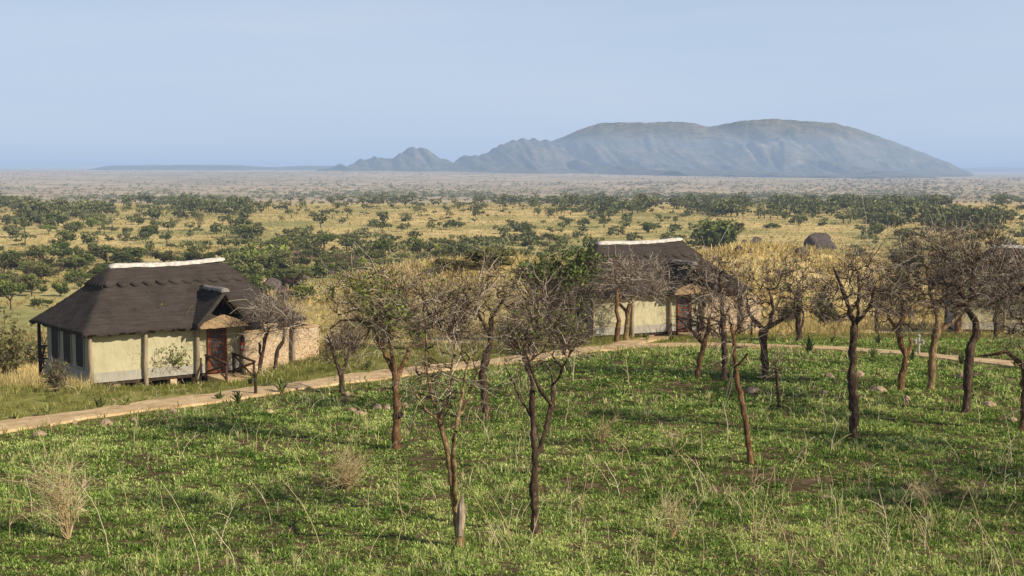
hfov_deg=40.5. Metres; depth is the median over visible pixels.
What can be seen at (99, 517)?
dead stalk
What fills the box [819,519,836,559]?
dead stalk
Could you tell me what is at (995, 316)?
thorn tree
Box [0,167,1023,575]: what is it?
ground
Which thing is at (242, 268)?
savanna tree
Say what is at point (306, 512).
dead stalk
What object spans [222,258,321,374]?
thorn tree
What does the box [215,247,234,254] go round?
acacia tree
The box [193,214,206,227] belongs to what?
leafless tree
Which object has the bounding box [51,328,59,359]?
window
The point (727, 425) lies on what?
dead stalk
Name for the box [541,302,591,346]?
thorn shrub
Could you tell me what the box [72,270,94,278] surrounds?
bush
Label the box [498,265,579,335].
thorn tree
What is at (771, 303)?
thorn tree
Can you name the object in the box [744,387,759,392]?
stone
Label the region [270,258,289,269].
savanna tree
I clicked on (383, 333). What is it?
thorn shrub
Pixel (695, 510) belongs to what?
dead stalk
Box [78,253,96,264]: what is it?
savanna tree
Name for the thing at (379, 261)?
bush
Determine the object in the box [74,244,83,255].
savanna tree
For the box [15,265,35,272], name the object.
acacia tree
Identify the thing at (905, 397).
stone
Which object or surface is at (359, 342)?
thorn shrub
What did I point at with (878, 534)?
dead stalk
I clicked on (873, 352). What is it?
agave plant
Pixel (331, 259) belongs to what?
acacia tree
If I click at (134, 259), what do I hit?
bush
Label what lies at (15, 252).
acacia tree
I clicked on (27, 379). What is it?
dry grass
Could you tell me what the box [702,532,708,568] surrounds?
dead stalk
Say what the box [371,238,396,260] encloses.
acacia tree
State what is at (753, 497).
dead stalk
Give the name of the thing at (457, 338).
thorn shrub
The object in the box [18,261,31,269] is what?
savanna tree
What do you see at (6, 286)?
acacia tree
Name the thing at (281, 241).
savanna tree
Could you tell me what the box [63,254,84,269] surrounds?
savanna tree
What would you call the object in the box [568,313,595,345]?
thorn shrub
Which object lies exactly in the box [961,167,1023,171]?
distant ridge
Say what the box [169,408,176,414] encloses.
stone
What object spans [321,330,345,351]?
thorn shrub
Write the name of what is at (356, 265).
bush
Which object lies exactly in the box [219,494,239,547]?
dead stalk
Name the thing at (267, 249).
thorn shrub
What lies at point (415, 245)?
savanna tree
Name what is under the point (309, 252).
acacia tree
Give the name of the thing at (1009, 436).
dead stalk
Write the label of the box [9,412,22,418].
agave plant
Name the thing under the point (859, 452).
ground cover
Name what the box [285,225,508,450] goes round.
thorn tree
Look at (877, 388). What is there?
stone
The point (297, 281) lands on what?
thorn shrub
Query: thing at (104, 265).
savanna tree
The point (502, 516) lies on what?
dead stalk
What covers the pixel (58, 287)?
savanna tree
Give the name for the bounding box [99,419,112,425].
stone
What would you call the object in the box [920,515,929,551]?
dead stalk
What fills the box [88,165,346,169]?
distant ridge
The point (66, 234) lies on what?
savanna tree
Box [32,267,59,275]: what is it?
bush
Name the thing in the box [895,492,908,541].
dead stalk
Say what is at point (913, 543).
dead stalk
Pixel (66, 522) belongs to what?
dry bush
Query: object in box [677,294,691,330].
door
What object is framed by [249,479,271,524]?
dead stalk
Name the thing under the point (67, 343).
window
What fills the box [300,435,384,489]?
dry bush
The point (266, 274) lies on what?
savanna tree
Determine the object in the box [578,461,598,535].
dead stalk
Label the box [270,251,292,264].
savanna tree
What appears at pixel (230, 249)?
savanna tree
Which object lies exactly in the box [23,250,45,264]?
leafless tree
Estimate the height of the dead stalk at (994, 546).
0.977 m
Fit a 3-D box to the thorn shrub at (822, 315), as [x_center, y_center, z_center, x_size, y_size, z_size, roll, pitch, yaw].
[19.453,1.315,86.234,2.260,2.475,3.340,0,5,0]
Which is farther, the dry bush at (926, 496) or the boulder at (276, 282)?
the boulder at (276, 282)
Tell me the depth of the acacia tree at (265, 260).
260.74 m
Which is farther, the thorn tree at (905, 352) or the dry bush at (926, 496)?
the thorn tree at (905, 352)
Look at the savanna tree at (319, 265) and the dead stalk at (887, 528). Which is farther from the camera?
the savanna tree at (319, 265)
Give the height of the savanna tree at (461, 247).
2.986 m
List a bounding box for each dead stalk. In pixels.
[9,484,24,535]
[51,429,63,463]
[76,478,108,554]
[112,467,126,503]
[143,512,168,574]
[164,486,204,571]
[209,525,234,564]
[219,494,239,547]
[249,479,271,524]
[279,474,319,553]
[384,459,406,502]
[388,475,405,532]
[396,500,415,551]
[474,496,498,546]
[487,526,510,559]
[489,493,511,541]
[506,499,514,531]
[530,498,546,543]
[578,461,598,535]
[628,527,641,565]
[629,509,658,557]
[654,495,667,567]
[688,486,711,533]
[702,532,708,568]
[723,403,731,442]
[731,487,755,538]
[753,466,759,527]
[754,497,774,546]
[758,461,777,530]
[769,505,791,538]
[771,506,789,563]
[789,456,806,493]
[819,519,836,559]
[836,491,842,555]
[862,460,871,494]
[864,491,892,553]
[865,523,890,545]
[871,483,911,570]
[882,536,899,568]
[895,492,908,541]
[896,529,902,565]
[903,502,933,564]
[907,520,915,563]
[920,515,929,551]
[952,480,974,530]
[966,483,989,557]
[977,521,1001,571]
[1003,410,1017,462]
[1003,453,1016,489]
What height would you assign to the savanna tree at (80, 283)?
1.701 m
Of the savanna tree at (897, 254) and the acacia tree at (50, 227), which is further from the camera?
the acacia tree at (50, 227)
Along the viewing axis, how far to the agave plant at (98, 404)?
43.34 m
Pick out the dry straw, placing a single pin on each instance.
(687, 347)
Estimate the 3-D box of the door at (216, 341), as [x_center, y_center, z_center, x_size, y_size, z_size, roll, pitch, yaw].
[-12.638,2.599,59.389,0.880,2.020,0.120,-4,6,-37]
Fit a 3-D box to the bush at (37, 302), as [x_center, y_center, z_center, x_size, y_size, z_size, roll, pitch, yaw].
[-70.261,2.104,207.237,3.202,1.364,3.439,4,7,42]
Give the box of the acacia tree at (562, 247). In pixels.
[547,246,572,255]
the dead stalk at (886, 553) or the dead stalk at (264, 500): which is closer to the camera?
the dead stalk at (886, 553)
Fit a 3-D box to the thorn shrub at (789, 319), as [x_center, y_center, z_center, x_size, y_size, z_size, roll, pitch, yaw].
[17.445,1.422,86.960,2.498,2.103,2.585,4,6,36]
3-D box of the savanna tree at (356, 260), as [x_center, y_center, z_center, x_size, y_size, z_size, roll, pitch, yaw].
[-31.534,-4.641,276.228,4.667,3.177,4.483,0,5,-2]
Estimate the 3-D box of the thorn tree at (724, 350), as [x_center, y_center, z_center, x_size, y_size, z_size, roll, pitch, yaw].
[7.470,0.213,49.306,4.164,6.598,4.826,0,5,0]
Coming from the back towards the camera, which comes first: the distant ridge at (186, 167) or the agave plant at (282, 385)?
the distant ridge at (186, 167)
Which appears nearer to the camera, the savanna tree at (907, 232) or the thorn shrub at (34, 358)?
the thorn shrub at (34, 358)
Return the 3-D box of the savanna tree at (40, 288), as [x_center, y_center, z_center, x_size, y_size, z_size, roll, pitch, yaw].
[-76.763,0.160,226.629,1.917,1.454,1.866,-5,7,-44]
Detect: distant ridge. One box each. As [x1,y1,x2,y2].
[0,161,350,166]
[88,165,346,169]
[951,162,1023,167]
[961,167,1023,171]
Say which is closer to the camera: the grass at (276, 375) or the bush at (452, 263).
the grass at (276, 375)
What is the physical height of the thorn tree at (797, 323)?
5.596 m
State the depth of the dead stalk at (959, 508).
27.07 m
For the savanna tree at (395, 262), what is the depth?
285.45 m
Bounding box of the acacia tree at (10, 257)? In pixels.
[0,252,21,272]
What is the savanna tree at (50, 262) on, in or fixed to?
on the ground at (46, 177)
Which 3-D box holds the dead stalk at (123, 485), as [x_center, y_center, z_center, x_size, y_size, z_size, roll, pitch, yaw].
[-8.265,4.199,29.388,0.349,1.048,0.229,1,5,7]
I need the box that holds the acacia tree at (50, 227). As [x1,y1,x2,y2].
[38,225,55,234]
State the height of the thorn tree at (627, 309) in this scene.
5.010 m
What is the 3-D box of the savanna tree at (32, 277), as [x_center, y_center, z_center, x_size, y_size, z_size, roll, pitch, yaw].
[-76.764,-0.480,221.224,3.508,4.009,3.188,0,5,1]
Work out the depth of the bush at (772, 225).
461.17 m
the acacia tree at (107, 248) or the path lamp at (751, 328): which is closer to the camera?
the path lamp at (751, 328)
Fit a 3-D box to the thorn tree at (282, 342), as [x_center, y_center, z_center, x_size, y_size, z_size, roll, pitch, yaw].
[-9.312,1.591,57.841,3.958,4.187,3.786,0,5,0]
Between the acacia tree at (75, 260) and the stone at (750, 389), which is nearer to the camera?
the stone at (750, 389)
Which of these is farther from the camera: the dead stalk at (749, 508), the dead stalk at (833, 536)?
the dead stalk at (749, 508)
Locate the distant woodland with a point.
(37, 210)
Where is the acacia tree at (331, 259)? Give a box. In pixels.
[323,256,338,261]
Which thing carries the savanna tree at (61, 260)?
on the ground at (46, 177)
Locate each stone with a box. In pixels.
[33,430,46,436]
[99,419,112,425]
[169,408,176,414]
[356,410,365,415]
[372,403,381,408]
[383,403,390,409]
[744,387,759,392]
[824,373,834,377]
[856,370,863,377]
[869,386,886,392]
[902,395,911,401]
[982,401,995,406]
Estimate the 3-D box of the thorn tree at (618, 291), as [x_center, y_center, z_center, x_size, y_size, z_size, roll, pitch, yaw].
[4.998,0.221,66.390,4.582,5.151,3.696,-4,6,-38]
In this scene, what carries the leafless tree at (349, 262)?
on the ground at (46, 177)
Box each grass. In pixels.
[0,205,1023,389]
[0,330,1023,436]
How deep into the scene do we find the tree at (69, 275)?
245.26 m
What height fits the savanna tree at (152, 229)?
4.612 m
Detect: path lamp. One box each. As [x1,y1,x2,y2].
[248,373,257,392]
[747,320,755,336]
[913,334,924,353]
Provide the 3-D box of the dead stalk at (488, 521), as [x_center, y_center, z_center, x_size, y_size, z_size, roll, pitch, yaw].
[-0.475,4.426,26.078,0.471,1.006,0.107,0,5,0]
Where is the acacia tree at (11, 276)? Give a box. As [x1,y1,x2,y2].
[0,274,20,282]
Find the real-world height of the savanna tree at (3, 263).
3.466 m
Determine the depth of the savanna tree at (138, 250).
294.54 m
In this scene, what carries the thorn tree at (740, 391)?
on the ground at (46, 177)
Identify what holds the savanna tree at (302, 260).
on the ground at (46, 177)
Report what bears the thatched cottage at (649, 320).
on the ground at (46, 177)
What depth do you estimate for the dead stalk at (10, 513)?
26.68 m
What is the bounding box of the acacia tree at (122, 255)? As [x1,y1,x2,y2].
[110,251,133,260]
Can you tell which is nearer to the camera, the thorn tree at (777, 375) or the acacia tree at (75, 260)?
the thorn tree at (777, 375)
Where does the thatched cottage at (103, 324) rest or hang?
on the ground at (46, 177)
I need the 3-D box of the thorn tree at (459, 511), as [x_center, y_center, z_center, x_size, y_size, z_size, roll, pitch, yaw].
[-1.241,1.891,25.616,3.200,6.278,3.342,0,5,0]
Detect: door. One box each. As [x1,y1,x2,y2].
[206,327,226,372]
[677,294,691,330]
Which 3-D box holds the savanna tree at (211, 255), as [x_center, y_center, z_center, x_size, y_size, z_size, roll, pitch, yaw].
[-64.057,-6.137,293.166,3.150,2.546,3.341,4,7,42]
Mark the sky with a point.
(126, 81)
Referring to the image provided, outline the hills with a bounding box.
[317,119,974,177]
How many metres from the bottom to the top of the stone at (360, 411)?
0.237 m
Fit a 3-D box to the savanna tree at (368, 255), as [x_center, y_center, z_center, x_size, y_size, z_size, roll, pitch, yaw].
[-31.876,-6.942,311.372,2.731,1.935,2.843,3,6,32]
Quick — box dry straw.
[0,339,1023,575]
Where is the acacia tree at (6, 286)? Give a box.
[0,280,26,309]
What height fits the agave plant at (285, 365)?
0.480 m
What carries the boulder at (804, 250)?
on the ground at (46, 177)
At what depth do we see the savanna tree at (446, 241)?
339.36 m
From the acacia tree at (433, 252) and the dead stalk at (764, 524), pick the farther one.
the acacia tree at (433, 252)
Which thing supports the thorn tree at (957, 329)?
on the ground at (46, 177)
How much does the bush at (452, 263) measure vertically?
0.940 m
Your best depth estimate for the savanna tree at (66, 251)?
313.82 m
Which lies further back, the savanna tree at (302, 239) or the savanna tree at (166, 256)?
the savanna tree at (302, 239)
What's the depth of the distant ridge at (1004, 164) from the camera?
23352.12 m
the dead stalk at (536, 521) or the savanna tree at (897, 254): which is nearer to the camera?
the dead stalk at (536, 521)
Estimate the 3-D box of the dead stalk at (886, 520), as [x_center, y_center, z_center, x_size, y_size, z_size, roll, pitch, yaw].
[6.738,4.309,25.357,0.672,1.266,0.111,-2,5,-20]
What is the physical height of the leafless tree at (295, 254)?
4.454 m
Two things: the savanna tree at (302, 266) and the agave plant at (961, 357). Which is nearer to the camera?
the agave plant at (961, 357)
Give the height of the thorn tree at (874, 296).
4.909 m
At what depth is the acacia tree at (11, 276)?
226.34 m
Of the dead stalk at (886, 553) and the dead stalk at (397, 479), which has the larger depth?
the dead stalk at (397, 479)
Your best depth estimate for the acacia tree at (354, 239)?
346.91 m
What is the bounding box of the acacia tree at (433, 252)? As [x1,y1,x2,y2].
[430,248,450,257]
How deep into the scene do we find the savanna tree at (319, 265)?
256.58 m
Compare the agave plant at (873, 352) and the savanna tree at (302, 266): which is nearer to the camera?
the agave plant at (873, 352)
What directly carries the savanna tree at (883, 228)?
on the ground at (46, 177)
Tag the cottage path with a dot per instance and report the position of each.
(642, 340)
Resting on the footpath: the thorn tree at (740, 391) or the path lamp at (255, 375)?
the path lamp at (255, 375)
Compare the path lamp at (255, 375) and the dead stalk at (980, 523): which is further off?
the path lamp at (255, 375)
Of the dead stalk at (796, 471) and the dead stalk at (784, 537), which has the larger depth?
the dead stalk at (796, 471)
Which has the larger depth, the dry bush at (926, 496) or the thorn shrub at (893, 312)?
the thorn shrub at (893, 312)
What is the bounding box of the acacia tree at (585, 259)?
[496,232,616,339]
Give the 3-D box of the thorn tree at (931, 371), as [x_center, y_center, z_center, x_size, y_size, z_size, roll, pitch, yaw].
[14.369,0.205,47.135,5.806,6.942,5.350,0,5,0]
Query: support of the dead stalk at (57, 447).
on the ground at (46, 177)
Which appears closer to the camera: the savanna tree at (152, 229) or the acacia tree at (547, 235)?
the acacia tree at (547, 235)
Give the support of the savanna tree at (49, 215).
on the ground at (46, 177)
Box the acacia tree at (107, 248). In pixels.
[84,244,127,262]
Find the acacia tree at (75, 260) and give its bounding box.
[65,257,90,268]
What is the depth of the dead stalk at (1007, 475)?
30.72 m
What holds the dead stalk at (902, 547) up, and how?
on the ground at (46, 177)
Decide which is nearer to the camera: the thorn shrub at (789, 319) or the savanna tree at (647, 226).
the thorn shrub at (789, 319)
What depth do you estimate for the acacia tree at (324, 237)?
354.00 m
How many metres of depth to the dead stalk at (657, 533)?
24.21 m
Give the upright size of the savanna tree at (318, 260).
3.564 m
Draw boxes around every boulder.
[261,277,281,292]
[750,237,761,242]
[795,247,809,255]
[803,233,836,248]
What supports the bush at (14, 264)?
on the ground at (46, 177)
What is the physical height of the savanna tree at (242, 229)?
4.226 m
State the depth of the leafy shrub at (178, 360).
58.08 m
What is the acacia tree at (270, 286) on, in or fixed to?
on the ground at (46, 177)
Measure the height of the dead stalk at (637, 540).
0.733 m
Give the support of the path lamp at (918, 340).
on the ground at (46, 177)
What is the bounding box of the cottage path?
[604,334,679,345]
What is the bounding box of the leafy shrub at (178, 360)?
[137,303,193,384]
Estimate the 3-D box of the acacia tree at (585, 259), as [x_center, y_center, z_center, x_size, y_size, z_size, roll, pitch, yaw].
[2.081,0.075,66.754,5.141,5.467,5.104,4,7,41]
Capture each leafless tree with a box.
[17,260,40,272]
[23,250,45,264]
[54,261,65,271]
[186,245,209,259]
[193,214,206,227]
[282,250,302,264]
[330,252,356,271]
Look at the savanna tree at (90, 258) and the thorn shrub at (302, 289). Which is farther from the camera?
the savanna tree at (90, 258)
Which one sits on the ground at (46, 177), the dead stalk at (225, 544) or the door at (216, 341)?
the dead stalk at (225, 544)
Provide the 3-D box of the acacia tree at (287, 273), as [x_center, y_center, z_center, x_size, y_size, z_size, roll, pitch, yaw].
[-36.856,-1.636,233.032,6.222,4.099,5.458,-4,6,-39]
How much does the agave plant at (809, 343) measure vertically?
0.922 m
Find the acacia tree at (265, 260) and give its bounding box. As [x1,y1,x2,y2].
[244,255,273,265]
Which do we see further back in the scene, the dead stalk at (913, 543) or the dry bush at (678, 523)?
the dry bush at (678, 523)
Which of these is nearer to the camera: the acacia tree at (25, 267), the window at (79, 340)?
the window at (79, 340)
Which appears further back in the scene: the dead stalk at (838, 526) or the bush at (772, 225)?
the bush at (772, 225)
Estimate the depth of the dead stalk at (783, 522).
26.07 m
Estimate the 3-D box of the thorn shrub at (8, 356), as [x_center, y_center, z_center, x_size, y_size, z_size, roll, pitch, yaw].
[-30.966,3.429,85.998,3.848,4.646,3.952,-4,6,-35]
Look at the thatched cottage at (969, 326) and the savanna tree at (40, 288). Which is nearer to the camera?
the thatched cottage at (969, 326)
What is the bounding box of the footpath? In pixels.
[0,342,1020,433]
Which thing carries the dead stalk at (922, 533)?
on the ground at (46, 177)
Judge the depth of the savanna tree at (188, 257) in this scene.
297.42 m
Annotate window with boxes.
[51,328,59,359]
[63,331,71,363]
[75,334,84,368]
[577,299,585,323]
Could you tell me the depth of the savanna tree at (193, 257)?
295.97 m
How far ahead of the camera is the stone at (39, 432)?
38.60 m
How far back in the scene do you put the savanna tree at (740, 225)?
426.08 m
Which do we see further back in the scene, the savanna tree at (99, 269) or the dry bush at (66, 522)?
the savanna tree at (99, 269)
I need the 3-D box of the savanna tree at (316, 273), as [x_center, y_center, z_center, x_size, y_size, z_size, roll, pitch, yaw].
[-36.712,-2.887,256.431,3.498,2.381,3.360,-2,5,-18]
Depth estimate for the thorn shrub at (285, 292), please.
104.39 m
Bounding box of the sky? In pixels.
[0,0,1023,163]
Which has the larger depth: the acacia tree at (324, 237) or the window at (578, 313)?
the acacia tree at (324, 237)
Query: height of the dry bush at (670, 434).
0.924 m
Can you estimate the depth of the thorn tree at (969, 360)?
42.60 m
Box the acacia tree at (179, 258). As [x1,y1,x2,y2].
[170,256,186,260]
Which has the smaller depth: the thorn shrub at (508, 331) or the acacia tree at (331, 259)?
the thorn shrub at (508, 331)
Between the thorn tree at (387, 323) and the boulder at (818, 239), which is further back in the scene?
the boulder at (818, 239)
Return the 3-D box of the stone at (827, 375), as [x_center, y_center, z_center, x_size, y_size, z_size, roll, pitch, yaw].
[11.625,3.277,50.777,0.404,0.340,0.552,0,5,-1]
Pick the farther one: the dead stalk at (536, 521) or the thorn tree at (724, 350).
the thorn tree at (724, 350)
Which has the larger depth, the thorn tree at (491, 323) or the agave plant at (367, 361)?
the agave plant at (367, 361)
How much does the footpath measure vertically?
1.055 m
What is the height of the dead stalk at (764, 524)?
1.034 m
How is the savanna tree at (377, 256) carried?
on the ground at (46, 177)
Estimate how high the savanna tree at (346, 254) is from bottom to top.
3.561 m
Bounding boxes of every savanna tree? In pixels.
[0,259,8,271]
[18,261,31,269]
[20,273,43,295]
[31,262,51,279]
[36,285,47,291]
[41,213,62,221]
[44,258,56,267]
[50,242,73,257]
[51,281,70,296]
[55,258,71,270]
[59,230,77,242]
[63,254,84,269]
[69,220,85,231]
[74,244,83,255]
[76,280,84,287]
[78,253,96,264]
[86,218,98,227]
[92,266,104,273]
[95,263,107,268]
[124,247,144,258]
[137,224,159,237]
[150,250,175,261]
[181,252,201,260]
[189,252,200,259]
[201,253,216,258]
[218,254,241,266]
[222,252,241,259]
[227,248,237,253]
[235,224,261,234]
[236,261,262,278]
[242,273,265,287]
[253,270,277,278]
[263,263,270,268]
[264,266,287,281]
[269,236,292,246]
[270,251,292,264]
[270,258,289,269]
[293,237,307,244]
[295,255,306,264]
[297,264,313,283]
[311,266,322,276]
[312,257,328,266]
[312,262,332,277]
[324,249,340,262]
[333,260,347,275]
[338,249,348,260]
[344,258,363,266]
[364,253,373,260]
[374,252,383,260]
[386,258,401,266]
[411,238,427,253]
[438,238,452,248]
[455,243,465,252]
[519,224,531,232]
[642,221,655,232]
[734,222,744,234]
[870,225,885,234]
[887,247,905,264]
[898,228,917,238]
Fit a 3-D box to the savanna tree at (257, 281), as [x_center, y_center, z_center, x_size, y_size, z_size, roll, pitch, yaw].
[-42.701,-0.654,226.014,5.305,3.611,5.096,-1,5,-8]
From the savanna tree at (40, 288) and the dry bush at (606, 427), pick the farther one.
the savanna tree at (40, 288)
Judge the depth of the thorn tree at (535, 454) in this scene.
26.94 m
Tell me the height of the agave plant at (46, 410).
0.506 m
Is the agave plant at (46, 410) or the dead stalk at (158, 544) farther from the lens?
the agave plant at (46, 410)
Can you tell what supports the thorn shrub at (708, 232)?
on the ground at (46, 177)
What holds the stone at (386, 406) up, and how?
on the ground at (46, 177)
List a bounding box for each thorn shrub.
[0,306,35,376]
[20,324,47,366]
[39,356,74,391]
[225,241,273,263]
[262,243,291,257]
[275,285,299,300]
[282,270,310,287]
[293,280,317,299]
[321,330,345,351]
[330,304,381,354]
[354,298,405,348]
[392,281,444,348]
[433,287,485,343]
[484,293,534,348]
[507,312,569,352]
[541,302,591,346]
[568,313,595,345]
[693,215,744,247]
[768,294,805,324]
[809,291,841,323]
[879,296,928,319]
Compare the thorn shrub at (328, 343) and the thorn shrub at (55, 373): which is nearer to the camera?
the thorn shrub at (55, 373)
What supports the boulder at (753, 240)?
on the ground at (46, 177)
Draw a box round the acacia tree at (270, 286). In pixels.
[260,285,274,291]
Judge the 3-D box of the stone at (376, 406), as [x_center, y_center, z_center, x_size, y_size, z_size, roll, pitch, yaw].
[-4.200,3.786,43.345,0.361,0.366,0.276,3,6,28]
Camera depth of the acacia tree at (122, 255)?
285.04 m
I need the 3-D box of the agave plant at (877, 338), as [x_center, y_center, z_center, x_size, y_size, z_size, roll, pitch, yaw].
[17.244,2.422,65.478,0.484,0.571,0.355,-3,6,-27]
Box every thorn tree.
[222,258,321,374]
[247,275,327,371]
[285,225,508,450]
[292,276,404,393]
[362,222,531,548]
[405,234,554,420]
[461,183,621,534]
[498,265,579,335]
[509,250,629,340]
[568,242,664,341]
[589,245,686,340]
[659,252,759,376]
[665,205,772,380]
[667,249,792,464]
[721,216,816,380]
[740,234,838,340]
[744,319,834,409]
[763,179,946,437]
[833,250,907,334]
[836,240,949,390]
[848,192,991,389]
[883,188,1023,413]
[922,262,1006,335]
[938,223,1023,431]
[962,249,1023,337]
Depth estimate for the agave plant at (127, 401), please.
43.75 m
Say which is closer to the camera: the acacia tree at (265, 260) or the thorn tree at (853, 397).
the thorn tree at (853, 397)
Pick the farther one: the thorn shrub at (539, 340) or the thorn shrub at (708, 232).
the thorn shrub at (708, 232)
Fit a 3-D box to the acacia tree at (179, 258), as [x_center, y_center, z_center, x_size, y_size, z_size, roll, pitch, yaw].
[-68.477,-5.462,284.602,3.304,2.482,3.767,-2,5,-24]
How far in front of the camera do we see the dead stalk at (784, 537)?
24.53 m
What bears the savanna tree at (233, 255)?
on the ground at (46, 177)
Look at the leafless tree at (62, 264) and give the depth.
265.42 m
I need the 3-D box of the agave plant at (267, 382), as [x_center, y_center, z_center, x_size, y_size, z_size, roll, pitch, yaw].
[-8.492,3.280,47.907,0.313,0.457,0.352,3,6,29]
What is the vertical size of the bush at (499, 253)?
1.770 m
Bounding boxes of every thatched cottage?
[29,257,319,388]
[528,237,760,338]
[944,245,1023,332]
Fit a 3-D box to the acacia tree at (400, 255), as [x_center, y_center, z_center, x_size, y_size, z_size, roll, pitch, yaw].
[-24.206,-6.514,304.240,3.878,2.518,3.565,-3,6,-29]
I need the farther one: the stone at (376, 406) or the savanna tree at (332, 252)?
the savanna tree at (332, 252)
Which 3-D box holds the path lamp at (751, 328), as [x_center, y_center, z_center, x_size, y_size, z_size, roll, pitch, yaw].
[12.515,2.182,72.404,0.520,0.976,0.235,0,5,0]
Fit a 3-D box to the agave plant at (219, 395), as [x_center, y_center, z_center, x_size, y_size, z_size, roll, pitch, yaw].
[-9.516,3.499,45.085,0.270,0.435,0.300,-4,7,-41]
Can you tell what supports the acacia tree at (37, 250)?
on the ground at (46, 177)
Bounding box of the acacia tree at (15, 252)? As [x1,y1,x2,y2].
[1,249,25,256]
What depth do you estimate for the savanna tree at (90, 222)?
457.44 m
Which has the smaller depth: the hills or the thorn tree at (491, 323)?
the thorn tree at (491, 323)
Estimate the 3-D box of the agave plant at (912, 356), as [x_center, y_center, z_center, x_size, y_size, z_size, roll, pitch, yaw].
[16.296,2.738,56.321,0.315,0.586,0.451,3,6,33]
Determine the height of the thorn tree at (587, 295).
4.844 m
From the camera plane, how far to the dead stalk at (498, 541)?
24.84 m
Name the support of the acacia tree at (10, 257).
on the ground at (46, 177)
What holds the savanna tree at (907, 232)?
on the ground at (46, 177)
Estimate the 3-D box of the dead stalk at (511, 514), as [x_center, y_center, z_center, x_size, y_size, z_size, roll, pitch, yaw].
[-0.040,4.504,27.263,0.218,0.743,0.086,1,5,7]
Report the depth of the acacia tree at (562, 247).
311.97 m
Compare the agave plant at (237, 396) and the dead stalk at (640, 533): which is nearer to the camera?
the dead stalk at (640, 533)
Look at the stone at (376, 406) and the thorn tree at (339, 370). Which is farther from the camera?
the thorn tree at (339, 370)
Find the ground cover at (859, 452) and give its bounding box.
[0,335,1023,575]
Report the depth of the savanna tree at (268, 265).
265.46 m
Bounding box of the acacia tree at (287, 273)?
[275,266,313,287]
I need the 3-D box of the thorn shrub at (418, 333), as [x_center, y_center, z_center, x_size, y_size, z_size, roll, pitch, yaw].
[-4.161,1.258,62.215,2.906,3.099,2.989,0,5,0]
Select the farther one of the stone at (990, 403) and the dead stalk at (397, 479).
the stone at (990, 403)
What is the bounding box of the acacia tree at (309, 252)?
[293,250,314,256]
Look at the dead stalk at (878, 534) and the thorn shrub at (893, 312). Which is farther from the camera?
the thorn shrub at (893, 312)
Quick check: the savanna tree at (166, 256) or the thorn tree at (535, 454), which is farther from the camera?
the savanna tree at (166, 256)
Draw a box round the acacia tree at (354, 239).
[337,237,358,250]
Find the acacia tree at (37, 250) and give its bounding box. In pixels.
[22,244,63,262]
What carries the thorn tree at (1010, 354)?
on the ground at (46, 177)
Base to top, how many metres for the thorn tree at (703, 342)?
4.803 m
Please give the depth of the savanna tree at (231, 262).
248.93 m
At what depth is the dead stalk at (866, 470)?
30.55 m
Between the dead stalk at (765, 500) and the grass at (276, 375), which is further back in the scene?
the grass at (276, 375)
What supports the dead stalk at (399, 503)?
on the ground at (46, 177)
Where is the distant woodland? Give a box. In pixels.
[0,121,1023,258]
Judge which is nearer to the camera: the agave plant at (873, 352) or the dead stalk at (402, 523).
the dead stalk at (402, 523)
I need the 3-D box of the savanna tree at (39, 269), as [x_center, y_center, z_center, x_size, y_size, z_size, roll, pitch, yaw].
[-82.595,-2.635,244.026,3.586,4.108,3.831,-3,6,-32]
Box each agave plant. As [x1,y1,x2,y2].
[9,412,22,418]
[39,402,53,414]
[94,397,105,407]
[119,394,131,404]
[214,389,224,398]
[230,390,241,403]
[261,377,270,385]
[273,376,287,393]
[281,363,289,371]
[363,358,373,368]
[801,335,815,351]
[868,345,881,358]
[874,334,881,342]
[909,350,917,360]
[958,351,964,363]
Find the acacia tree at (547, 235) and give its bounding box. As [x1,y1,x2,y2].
[540,233,554,241]
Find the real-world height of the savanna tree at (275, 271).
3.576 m
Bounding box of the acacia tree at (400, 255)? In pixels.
[395,252,409,259]
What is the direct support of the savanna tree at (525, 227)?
on the ground at (46, 177)
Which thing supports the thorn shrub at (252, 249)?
on the ground at (46, 177)
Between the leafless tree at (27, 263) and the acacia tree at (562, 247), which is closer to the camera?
the leafless tree at (27, 263)
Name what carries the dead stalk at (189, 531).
on the ground at (46, 177)
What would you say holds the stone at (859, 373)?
on the ground at (46, 177)
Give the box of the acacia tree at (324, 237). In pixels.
[310,233,342,247]
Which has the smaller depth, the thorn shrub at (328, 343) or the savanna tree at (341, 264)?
the thorn shrub at (328, 343)
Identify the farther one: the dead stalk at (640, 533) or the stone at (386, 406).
the stone at (386, 406)
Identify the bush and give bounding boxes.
[0,261,19,267]
[0,441,109,538]
[29,298,52,305]
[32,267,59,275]
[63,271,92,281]
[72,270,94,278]
[103,256,143,264]
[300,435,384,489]
[348,264,365,270]
[369,258,389,265]
[430,258,484,268]
[464,246,517,265]
[591,405,623,442]
[650,422,697,452]
[651,492,708,538]
[762,223,781,227]
[899,473,940,505]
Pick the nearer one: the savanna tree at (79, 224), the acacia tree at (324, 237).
the acacia tree at (324, 237)

